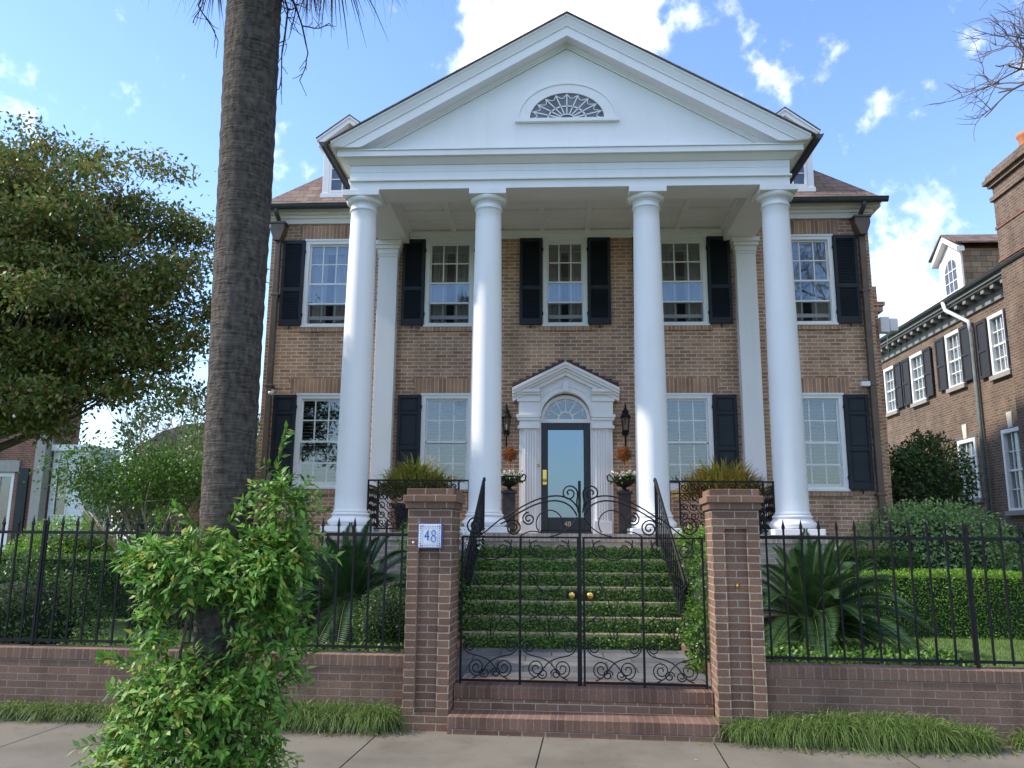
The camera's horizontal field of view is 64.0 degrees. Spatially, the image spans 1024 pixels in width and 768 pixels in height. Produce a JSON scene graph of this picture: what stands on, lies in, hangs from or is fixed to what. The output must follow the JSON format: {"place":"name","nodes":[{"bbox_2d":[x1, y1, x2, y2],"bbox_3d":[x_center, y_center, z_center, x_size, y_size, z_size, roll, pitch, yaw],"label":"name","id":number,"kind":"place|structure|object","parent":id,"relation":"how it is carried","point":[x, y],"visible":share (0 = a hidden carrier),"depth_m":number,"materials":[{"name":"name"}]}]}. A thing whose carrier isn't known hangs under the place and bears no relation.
{"place":"outdoors","nodes":[
{"label":"outdoors","id":0,"kind":"place"},
{"bbox_2d":[60,617,404,650],"bbox_3d":[-28.924,7.713,34.767,58.840,0.001,51.645,0,-11,3],"label":"garden","id":1,"kind":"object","parent":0,"point":[119,632],"depth_m":11.00,"materials":[{"name":"green plant"}]},
{"bbox_2d":[0,376,82,551],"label":"red brick building","id":2,"kind":"structure","parent":1,"relation":"on","point":[22,500],"depth_m":30.76,"materials":[{"name":"brown brick"}]},
{"bbox_2d":[0,472,14,549],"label":"door","id":3,"kind":"structure","parent":2,"relation":"in","point":[6,478],"depth_m":30.84,"materials":[{"name":"white"}]},
{"bbox_2d":[0,556,119,644],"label":"rounded shrub","id":4,"kind":"object","parent":1,"relation":"on","point":[45,613],"visible":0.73,"depth_m":9.32,"materials":[{"name":"green plant"}]},
{"bbox_2d":[2,514,126,557],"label":"rounded shrub","id":5,"kind":"object","parent":1,"relation":"on","point":[68,542],"visible":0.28,"depth_m":15.97,"materials":[{"name":"green plant"}]},
{"bbox_2d":[47,445,121,537],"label":"white outbuilding","id":6,"kind":"structure","parent":1,"relation":"on","point":[63,510],"depth_m":31.08,"materials":[{"name":"white paint"}]},
{"bbox_2d":[52,465,70,515],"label":"window","id":7,"kind":"structure","parent":6,"relation":"in","point":[61,510],"depth_m":31.04,"materials":[{"name":"white"}]},
{"bbox_2d":[0,549,186,618],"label":"clipped hedge","id":8,"kind":"object","parent":1,"relation":"on","point":[95,573],"visible":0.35,"depth_m":13.10,"materials":[{"name":"green plant"}]},
{"bbox_2d":[0,108,273,452],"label":"spreading tree","id":9,"kind":"object","parent":1,"relation":"on","point":[65,289],"visible":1,"depth_m":11.82,"materials":[{"name":"green plant"}]},
{"bbox_2d":[17,417,259,553],"bbox_3d":[-6.725,2.375,15.556,4.507,3.632,4.013,0,-11,3],"label":"multi stem shrub","id":10,"kind":"object","parent":1,"relation":"on","point":[185,483],"visible":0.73,"depth_m":15.22,"materials":[{"name":"green plant"}]},
{"bbox_2d":[124,559,193,629],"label":"clipped hedge","id":11,"kind":"object","parent":1,"relation":"on","point":[180,622],"visible":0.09,"depth_m":11.50,"materials":[{"name":"green plant"}]},
{"bbox_2d":[62,375,260,541],"bbox_3d":[-7.427,2.297,22.039,5.228,6.208,6.473,-5,-12,26],"label":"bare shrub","id":12,"kind":"object","parent":1,"relation":"on","point":[172,434],"visible":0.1,"depth_m":21.35,"materials":[{"name":"green plant"}]},
{"bbox_2d":[76,379,259,548],"bbox_3d":[-11.122,3.706,30.350,9.989,8.070,4.839,0,-11,3],"label":"background tree","id":13,"kind":"object","parent":1,"relation":"on","point":[104,515],"visible":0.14,"depth_m":29.72,"materials":[{"name":"green plant"}]},
{"bbox_2d":[185,492,199,556],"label":"shrub","id":14,"kind":"object","parent":1,"relation":"on","point":[197,518],"depth_m":17.77,"materials":[{"name":"green plant"}]},
{"bbox_2d":[144,416,258,552],"bbox_3d":[-9.065,3.806,27.214,6.459,5.865,3.993,0,-11,3],"label":"background tree","id":15,"kind":"object","parent":1,"relation":"on","point":[158,516],"visible":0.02,"depth_m":26.78,"materials":[{"name":"green plant"}]},
{"bbox_2d":[52,633,403,651],"bbox_3d":[-2.929,2.830,8.652,3.789,0.278,0.717,-1,-11,5],"label":"ground cover","id":16,"kind":"object","parent":1,"relation":"on","point":[101,637],"visible":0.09,"depth_m":8.63,"materials":[{"name":"green plant"}]},
{"bbox_2d":[192,550,345,632],"bbox_3d":[-3.302,2.868,11.435,2.378,1.307,1.215,0,-11,3],"label":"garden shrub","id":17,"kind":"object","parent":1,"relation":"on","point":[312,621],"visible":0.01,"depth_m":11.22,"materials":[{"name":"green plant"}]},
{"bbox_2d":[246,605,312,646],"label":"garden shrub","id":18,"kind":"object","parent":1,"relation":"on","point":[275,638],"visible":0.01,"depth_m":8.97,"materials":[{"name":"green plant"}]},
{"bbox_2d":[270,516,406,650],"bbox_3d":[-2.049,2.823,10.322,2.761,2.301,2.949,0,-11,3],"label":"sago palm","id":19,"kind":"object","parent":1,"relation":"on","point":[360,582],"visible":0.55,"depth_m":10.19,"materials":[{"name":"green plant"}]},
{"bbox_2d":[351,583,405,645],"bbox_3d":[-1.421,2.555,9.110,0.762,0.689,0.754,0,-11,3],"label":"boxwood ball","id":20,"kind":"object","parent":1,"relation":"on","point":[391,620],"visible":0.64,"depth_m":8.92,"materials":[{"name":"green plant"}]},
{"bbox_2d":[394,521,466,610],"bbox_3d":[-1.173,2.670,11.813,1.016,1.501,1.044,8,-13,-34],"label":"garden shrub","id":21,"kind":"object","parent":1,"relation":"on","point":[405,542],"visible":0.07,"depth_m":11.76,"materials":[{"name":"green plant"}]},
{"bbox_2d":[401,618,459,645],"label":"garden shrub","id":22,"kind":"object","parent":1,"relation":"on","point":[403,627],"depth_m":8.96,"materials":[{"name":"green plant"}]},
{"bbox_2d":[402,545,472,629],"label":"garden shrub","id":23,"kind":"object","parent":1,"relation":"on","point":[466,601],"visible":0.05,"depth_m":10.53,"materials":[{"name":"green plant"}]},
{"bbox_2d":[0,717,1023,767],"bbox_3d":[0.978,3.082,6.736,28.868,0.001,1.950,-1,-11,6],"label":"pavement","id":24,"kind":"structure","parent":0,"point":[409,749],"depth_m":6.91,"materials":[{"name":"concrete"}]},
{"bbox_2d":[0,697,47,722],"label":"grass clump","id":25,"kind":"object","parent":24,"relation":"on","point":[7,709],"visible":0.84,"depth_m":8.03,"materials":[{"name":"green plant"}]},
{"bbox_2d":[5,698,74,723],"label":"grass clump","id":26,"kind":"object","parent":24,"relation":"on","point":[42,711],"visible":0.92,"depth_m":7.99,"materials":[{"name":"green plant"}]},
{"bbox_2d":[42,699,104,723],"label":"grass clump","id":27,"kind":"object","parent":24,"relation":"on","point":[75,712],"visible":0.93,"depth_m":7.96,"materials":[{"name":"green plant"}]},
{"bbox_2d":[69,700,126,726],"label":"grass clump","id":28,"kind":"object","parent":24,"relation":"on","point":[105,710],"visible":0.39,"depth_m":7.93,"materials":[{"name":"green plant"}]},
{"bbox_2d":[0,644,403,726],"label":"garden wall","id":29,"kind":"structure","parent":24,"relation":"on","point":[60,673],"depth_m":8.17,"materials":[{"name":"brick"}]},
{"bbox_2d":[0,515,407,650],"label":"iron fence","id":30,"kind":"object","parent":29,"relation":"on","point":[33,639],"visible":0.69,"depth_m":8.45,"materials":[{"name":"black metal"}]},
{"bbox_2d":[247,698,303,730],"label":"grass clump","id":31,"kind":"object","parent":24,"relation":"on","point":[256,716],"visible":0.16,"depth_m":7.69,"materials":[{"name":"green plant"}]},
{"bbox_2d":[148,0,442,766],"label":"palmetto palm","id":32,"kind":"object","parent":24,"relation":"on","point":[252,42],"visible":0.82,"depth_m":5.83,"materials":[{"name":"brown plant"}]},
{"bbox_2d":[66,420,344,767],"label":"climbing vine","id":33,"kind":"object","parent":32,"relation":"attached to","point":[185,706],"visible":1,"depth_m":5.15,"materials":[{"name":"green plant"}]},
{"bbox_2d":[258,697,336,734],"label":"grass clump","id":34,"kind":"object","parent":24,"relation":"on","point":[298,721],"visible":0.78,"depth_m":7.69,"materials":[{"name":"green plant"}]},
{"bbox_2d":[283,697,380,736],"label":"grass clump","id":35,"kind":"object","parent":24,"relation":"on","point":[340,716],"visible":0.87,"depth_m":7.64,"materials":[{"name":"green plant"}]},
{"bbox_2d":[318,697,420,737],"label":"grass clump","id":36,"kind":"object","parent":24,"relation":"on","point":[374,717],"visible":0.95,"depth_m":7.62,"materials":[{"name":"green plant"}]},
{"bbox_2d":[401,488,464,731],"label":"gate pier","id":37,"kind":"structure","parent":24,"relation":"on","point":[430,638],"depth_m":7.91,"materials":[{"name":"brick"}]},
{"bbox_2d":[418,523,442,548],"bbox_3d":[-0.797,1.482,7.996,0.244,0.244,0.035,-1,-11,6],"label":"number tile","id":38,"kind":"object","parent":37,"relation":"attached to","point":[430,535],"visible":1,"depth_m":7.98,"materials":[{"name":"white ceramic"}]},
{"bbox_2d":[459,481,581,685],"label":"iron gate","id":39,"kind":"structure","parent":37,"relation":"attached to","point":[577,594],"depth_m":8.19,"materials":[{"name":"black metal"}]},
{"bbox_2d":[15,717,1020,762],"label":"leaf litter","id":40,"kind":"object","parent":24,"relation":"on","point":[545,742],"visible":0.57,"depth_m":7.25,"materials":[{"name":"brown plant"}]},
{"bbox_2d":[447,677,720,743],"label":"gate steps","id":41,"kind":"structure","parent":24,"relation":"on","point":[633,712],"depth_m":7.73,"materials":[{"name":"brick"}]},
{"bbox_2d":[699,489,768,740],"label":"gate pier","id":42,"kind":"structure","parent":24,"relation":"on","point":[737,644],"depth_m":7.65,"materials":[{"name":"brick"}]},
{"bbox_2d":[582,485,707,688],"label":"iron gate","id":43,"kind":"structure","parent":42,"relation":"attached to","point":[589,595],"depth_m":8.08,"materials":[{"name":"black metal"}]},
{"bbox_2d":[700,714,793,750],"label":"grass clump","id":44,"kind":"object","parent":24,"relation":"on","point":[743,732],"visible":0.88,"depth_m":7.28,"materials":[{"name":"green plant"}]},
{"bbox_2d":[740,708,849,752],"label":"grass clump","id":45,"kind":"object","parent":24,"relation":"on","point":[792,725],"visible":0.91,"depth_m":7.20,"materials":[{"name":"green plant"}]},
{"bbox_2d":[788,705,898,756],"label":"grass clump","id":46,"kind":"object","parent":24,"relation":"on","point":[835,721],"visible":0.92,"depth_m":7.16,"materials":[{"name":"green plant"}]},
{"bbox_2d":[835,704,946,759],"bbox_3d":[3.291,3.017,7.207,1.072,0.329,0.933,-1,-11,6],"label":"grass clump","id":47,"kind":"object","parent":24,"relation":"on","point":[892,729],"visible":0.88,"depth_m":7.10,"materials":[{"name":"green plant"}]},
{"bbox_2d":[766,662,1023,745],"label":"garden wall","id":48,"kind":"structure","parent":24,"relation":"on","point":[994,696],"depth_m":7.45,"materials":[{"name":"brick"}]},
{"bbox_2d":[760,519,1023,668],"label":"iron fence","id":49,"kind":"object","parent":48,"relation":"on","point":[966,539],"visible":0.99,"depth_m":7.71,"materials":[{"name":"black metal"}]},
{"bbox_2d":[880,708,998,759],"bbox_3d":[3.669,3.031,7.183,1.104,0.297,0.901,-1,-11,6],"label":"grass clump","id":50,"kind":"object","parent":24,"relation":"on","point":[941,732],"visible":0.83,"depth_m":7.09,"materials":[{"name":"green plant"}]},
{"bbox_2d":[933,718,1022,757],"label":"grass clump","id":51,"kind":"object","parent":24,"relation":"on","point":[981,743],"visible":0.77,"depth_m":7.07,"materials":[{"name":"green plant"}]},
{"bbox_2d":[1003,727,1023,751],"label":"grass clump","id":52,"kind":"object","parent":24,"relation":"on","point":[1019,741],"visible":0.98,"depth_m":7.15,"materials":[{"name":"green plant"}]},
{"bbox_2d":[0,0,1023,538],"label":"sky","id":53,"kind":"structure","parent":0,"point":[865,73],"materials":[{"name":"blue"}]},
{"bbox_2d":[457,647,710,686],"bbox_3d":[0.760,3.314,10.058,3.058,0.068,3.946,0,-11,3],"label":"entrance court","id":54,"kind":"object","parent":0,"point":[673,656],"visible":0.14,"depth_m":9.28,"materials":[{"name":"stone"}]},
{"bbox_2d":[458,545,693,649],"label":"entrance steps","id":55,"kind":"structure","parent":54,"relation":"on","point":[589,634],"depth_m":10.96,"materials":[{"name":"stone"}]},
{"bbox_2d":[459,477,485,631],"bbox_3d":[-0.540,2.378,11.412,0.044,2.279,1.604,-1,-11,8],"label":"hand rail","id":56,"kind":"object","parent":55,"relation":"on","point":[470,558],"visible":0.73,"depth_m":11.43,"materials":[{"name":"metal"}]},
{"bbox_2d":[459,524,490,570],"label":"white flower clump","id":57,"kind":"object","parent":55,"relation":"on","point":[466,540],"visible":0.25,"depth_m":11.69,"materials":[{"name":"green plant"}]},
{"bbox_2d":[458,544,684,650],"bbox_3d":[0.810,2.864,11.143,3.092,1.363,1.491,0,-11,3],"label":"creeping ivy","id":58,"kind":"object","parent":55,"relation":"on","point":[560,640],"visible":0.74,"depth_m":11.07,"materials":[{"name":"green plant"}]},
{"bbox_2d":[653,478,686,633],"bbox_3d":[2.165,2.375,11.281,0.044,2.278,1.604,1,-11,-3],"label":"hand rail","id":59,"kind":"object","parent":55,"relation":"on","point":[677,579],"visible":0.84,"depth_m":11.25,"materials":[{"name":"metal"}]},
{"bbox_2d":[457,639,710,679],"bbox_3d":[0.716,3.158,9.323,3.040,0.220,2.350,0,-11,3],"label":"court edging","id":60,"kind":"object","parent":54,"relation":"on","point":[682,648],"visible":0.04,"depth_m":9.76,"materials":[{"name":"brick"}]},
{"bbox_2d":[765,632,1023,667],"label":"garden","id":61,"kind":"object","parent":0,"point":[983,649],"depth_m":10.16,"materials":[{"name":"green plant"}]},
{"bbox_2d":[668,523,705,634],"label":"garden shrub","id":62,"kind":"object","parent":61,"relation":"on","point":[684,563],"visible":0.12,"depth_m":11.40,"materials":[{"name":"green plant"}]},
{"bbox_2d":[678,595,709,674],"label":"garden shrub","id":63,"kind":"object","parent":61,"relation":"on","point":[697,631],"visible":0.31,"depth_m":8.84,"materials":[{"name":"green plant"}]},
{"bbox_2d":[680,530,707,637],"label":"garden shrub","id":64,"kind":"object","parent":61,"relation":"on","point":[696,588],"visible":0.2,"depth_m":10.18,"materials":[{"name":"green plant"}]},
{"bbox_2d":[701,528,941,655],"bbox_3d":[3.598,2.837,9.567,2.838,2.274,2.915,0,-11,3],"label":"sago palm","id":65,"kind":"object","parent":61,"relation":"on","point":[813,592],"visible":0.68,"depth_m":9.36,"materials":[{"name":"green plant"}]},
{"bbox_2d":[765,642,984,666],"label":"ground cover","id":66,"kind":"object","parent":61,"relation":"on","point":[801,651],"visible":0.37,"depth_m":8.26,"materials":[{"name":"green plant"}]},
{"bbox_2d":[837,548,921,574],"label":"clipped hedge","id":67,"kind":"object","parent":61,"relation":"on","point":[901,560],"visible":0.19,"depth_m":13.38,"materials":[{"name":"green plant"}]},
{"bbox_2d":[783,567,1023,639],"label":"clipped hedge","id":68,"kind":"object","parent":61,"relation":"on","point":[999,617],"visible":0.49,"depth_m":11.19,"materials":[{"name":"green plant"}]},
{"bbox_2d":[848,495,1023,576],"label":"rounded shrub","id":69,"kind":"object","parent":61,"relation":"on","point":[934,521],"visible":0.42,"depth_m":14.25,"materials":[{"name":"green plant"}]},
{"bbox_2d":[889,428,982,532],"bbox_3d":[8.900,2.626,17.893,2.271,3.465,2.292,0,-11,3],"label":"broadleaf tree","id":70,"kind":"object","parent":61,"relation":"on","point":[920,473],"visible":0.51,"depth_m":17.41,"materials":[{"name":"green plant"}]},
{"bbox_2d":[880,131,1023,534],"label":"neighbour house","id":71,"kind":"structure","parent":61,"relation":"on","point":[960,380],"depth_m":22.32,"materials":[{"name":"brown brick"}]},
{"bbox_2d":[882,362,903,417],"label":"window","id":72,"kind":"structure","parent":71,"relation":"in","point":[894,397],"depth_m":27.93,"materials":[{"name":"paint"}]},
{"bbox_2d":[900,346,934,407],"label":"window","id":73,"kind":"structure","parent":71,"relation":"in","point":[924,386],"depth_m":26.09,"materials":[{"name":"paint"}]},
{"bbox_2d":[934,324,972,393],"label":"window","id":74,"kind":"structure","parent":71,"relation":"in","point":[957,348],"depth_m":23.76,"materials":[{"name":"paint"}]},
{"bbox_2d":[955,424,983,502],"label":"window","id":75,"kind":"structure","parent":71,"relation":"in","point":[970,446],"depth_m":22.82,"materials":[{"name":"paint"}]},
{"bbox_2d":[974,308,1011,380],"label":"window","id":76,"kind":"structure","parent":71,"relation":"in","point":[1000,370],"depth_m":21.55,"materials":[{"name":"paint"}]},
{"bbox_2d":[999,411,1023,515],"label":"window","id":77,"kind":"structure","parent":71,"relation":"in","point":[1007,431],"depth_m":20.72,"materials":[{"name":"paint"}]},
{"bbox_2d":[925,2,1023,139],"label":"bare tree","id":78,"kind":"object","parent":61,"relation":"on","point":[1016,41],"visible":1,"depth_m":10.55,"materials":[{"name":"brown plant"}]},
{"bbox_2d":[973,528,1023,576],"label":"shrub","id":79,"kind":"object","parent":61,"relation":"on","point":[1021,533],"visible":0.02,"depth_m":15.51,"materials":[{"name":"green plant"}]},
{"bbox_2d":[785,634,1023,667],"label":"lawn grass","id":80,"kind":"structure","parent":0,"point":[1016,643],"depth_m":10.10,"materials":[{"name":"green plant"}]},
{"label":"ground","id":81,"kind":"structure","parent":0,"visible":0},
{"bbox_2d":[253,11,893,631],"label":"brick house","id":82,"kind":"structure","parent":81,"relation":"on","point":[565,235],"depth_m":15.08,"materials":[{"name":"brick"}]},
{"bbox_2d":[269,393,339,493],"bbox_3d":[-3.801,1.122,15.515,1.476,1.892,0.239,0,-11,2],"label":"window","id":83,"kind":"structure","parent":82,"relation":"in","point":[284,406],"depth_m":15.49,"materials":[{"name":"paint"}]},
{"bbox_2d":[278,239,348,331],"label":"window","id":84,"kind":"structure","parent":82,"relation":"in","point":[312,312],"depth_m":16.10,"materials":[{"name":"paint"}]},
{"bbox_2d":[368,484,378,526],"bbox_3d":[-2.480,2.139,14.079,0.040,0.825,1.770,0,-11,3],"label":"porch railing","id":85,"kind":"object","parent":82,"relation":"on","point":[373,500],"visible":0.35,"depth_m":14.51,"materials":[{"name":"metal"}]},
{"bbox_2d":[369,452,462,531],"bbox_3d":[-1.583,1.789,13.516,1.939,1.313,1.479,0,-11,3],"label":"potted bromeliad","id":86,"kind":"object","parent":82,"relation":"on","point":[407,471],"visible":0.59,"depth_m":13.31,"materials":[{"name":"plant"}]},
{"bbox_2d":[367,479,468,528],"bbox_3d":[-1.478,1.915,12.869,1.660,0.825,0.040,0,-11,3],"label":"porch railing","id":87,"kind":"object","parent":82,"relation":"on","point":[378,492],"visible":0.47,"depth_m":12.91,"materials":[{"name":"metal"}]},
{"bbox_2d":[396,393,470,493],"bbox_3d":[-1.419,1.118,15.395,1.478,1.892,0.256,0,-11,1],"label":"window","id":88,"kind":"structure","parent":82,"relation":"in","point":[411,410],"depth_m":15.39,"materials":[{"name":"paint"}]},
{"bbox_2d":[400,239,474,331],"bbox_3d":[-1.395,-1.922,15.989,1.477,1.881,0.287,0,-11,1],"label":"window","id":89,"kind":"structure","parent":82,"relation":"in","point":[415,273],"depth_m":15.98,"materials":[{"name":"paint"}]},
{"bbox_2d":[501,404,511,445],"bbox_3d":[-0.103,0.760,15.249,0.210,0.790,0.272,0,-11,3],"label":"wall lantern","id":90,"kind":"object","parent":82,"relation":"attached to","point":[505,415],"depth_m":15.20,"materials":[{"name":"metal"}]},
{"bbox_2d":[501,470,526,532],"bbox_3d":[-0.059,2.087,14.582,0.529,1.154,0.546,-7,-13,36],"label":"flower urn","id":91,"kind":"object","parent":82,"relation":"on","point":[509,481],"visible":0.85,"depth_m":14.48,"materials":[{"name":"black metal"}]},
{"bbox_2d":[502,446,518,473],"bbox_3d":[-0.036,1.397,14.722,0.335,0.602,0.326,0,-11,3],"label":"topiary ball","id":92,"kind":"object","parent":91,"relation":"in","point":[508,452],"visible":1,"depth_m":14.70,"materials":[{"name":"plant"}]},
{"bbox_2d":[519,237,610,330],"bbox_3d":[1.025,-1.926,15.867,1.746,1.881,0.303,0,-11,3],"label":"window","id":93,"kind":"structure","parent":82,"relation":"in","point":[592,305],"depth_m":15.82,"materials":[{"name":"paint"}]},
{"bbox_2d":[541,423,590,530],"bbox_3d":[0.993,1.694,15.097,0.910,1.985,0.169,0,-11,3],"label":"front door","id":94,"kind":"structure","parent":82,"relation":"in","point":[565,447],"depth_m":15.16,"materials":[{"name":"paint"}]},
{"bbox_2d":[606,470,635,533],"bbox_3d":[1.972,2.086,14.481,0.563,1.149,0.516,-6,-13,31],"label":"flower urn","id":95,"kind":"object","parent":82,"relation":"on","point":[625,480],"visible":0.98,"depth_m":14.39,"materials":[{"name":"black metal"}]},
{"bbox_2d":[615,446,632,472],"bbox_3d":[1.996,1.392,14.619,0.341,0.604,0.316,0,-11,3],"label":"topiary ball","id":96,"kind":"object","parent":95,"relation":"in","point":[624,454],"visible":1,"depth_m":14.60,"materials":[{"name":"plant"}]},
{"bbox_2d":[620,404,630,445],"bbox_3d":[2.095,0.757,15.143,0.210,0.790,0.272,0,-11,3],"label":"wall lantern","id":97,"kind":"object","parent":82,"relation":"attached to","point":[625,414],"depth_m":15.09,"materials":[{"name":"metal"}]},
{"bbox_2d":[633,236,732,329],"bbox_3d":[3.257,-1.929,15.759,1.846,1.881,0.303,0,-11,3],"label":"window","id":98,"kind":"structure","parent":82,"relation":"in","point":[718,288],"depth_m":15.73,"materials":[{"name":"paint"}]},
{"bbox_2d":[666,393,739,495],"bbox_3d":[3.420,1.112,15.166,1.475,1.892,0.239,0,-11,4],"label":"window","id":99,"kind":"structure","parent":82,"relation":"in","point":[725,442],"depth_m":15.15,"materials":[{"name":"paint"}]},
{"bbox_2d":[669,481,774,531],"bbox_3d":[3.237,1.908,12.641,1.660,0.825,0.040,0,-11,3],"label":"porch railing","id":100,"kind":"object","parent":82,"relation":"on","point":[717,482],"visible":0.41,"depth_m":12.67,"materials":[{"name":"metal"}]},
{"bbox_2d":[672,455,772,519],"bbox_3d":[3.452,1.763,13.230,2.014,1.334,1.488,0,-11,3],"label":"potted bromeliad","id":101,"kind":"object","parent":82,"relation":"on","point":[703,473],"visible":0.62,"depth_m":13.10,"materials":[{"name":"plant"}]},
{"bbox_2d":[759,486,773,534],"bbox_3d":[4.352,2.129,13.748,0.040,0.825,1.770,0,-11,3],"label":"porch railing","id":102,"kind":"object","parent":82,"relation":"on","point":[768,509],"visible":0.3,"depth_m":13.94,"materials":[{"name":"metal"}]},
{"bbox_2d":[791,234,861,329],"bbox_3d":[5.826,-1.933,15.635,1.473,1.881,0.303,0,-11,3],"label":"window","id":103,"kind":"structure","parent":82,"relation":"in","point":[819,247],"depth_m":15.60,"materials":[{"name":"paint"}]},
{"bbox_2d":[802,393,874,495],"bbox_3d":[5.801,1.106,15.034,1.473,1.892,0.267,0,-11,3],"label":"window","id":104,"kind":"structure","parent":82,"relation":"in","point":[860,470],"depth_m":14.96,"materials":[{"name":"paint"}]},
{"bbox_2d":[860,381,869,386],"bbox_3d":[6.465,0.012,15.057,0.160,0.090,0.200,0,-11,3],"label":"security camera","id":105,"kind":"object","parent":82,"relation":"attached to","point":[864,383],"visible":1,"depth_m":14.96,"materials":[{"name":"white plastic"}]},
{"bbox_2d":[877,317,898,352],"bbox_3d":[7.401,-0.957,16.125,0.350,0.710,0.220,0,-11,3],"label":"flood light","id":106,"kind":"object","parent":82,"relation":"attached to","point":[886,325],"visible":1,"depth_m":16.07,"materials":[{"name":"white plastic"}]}
]}

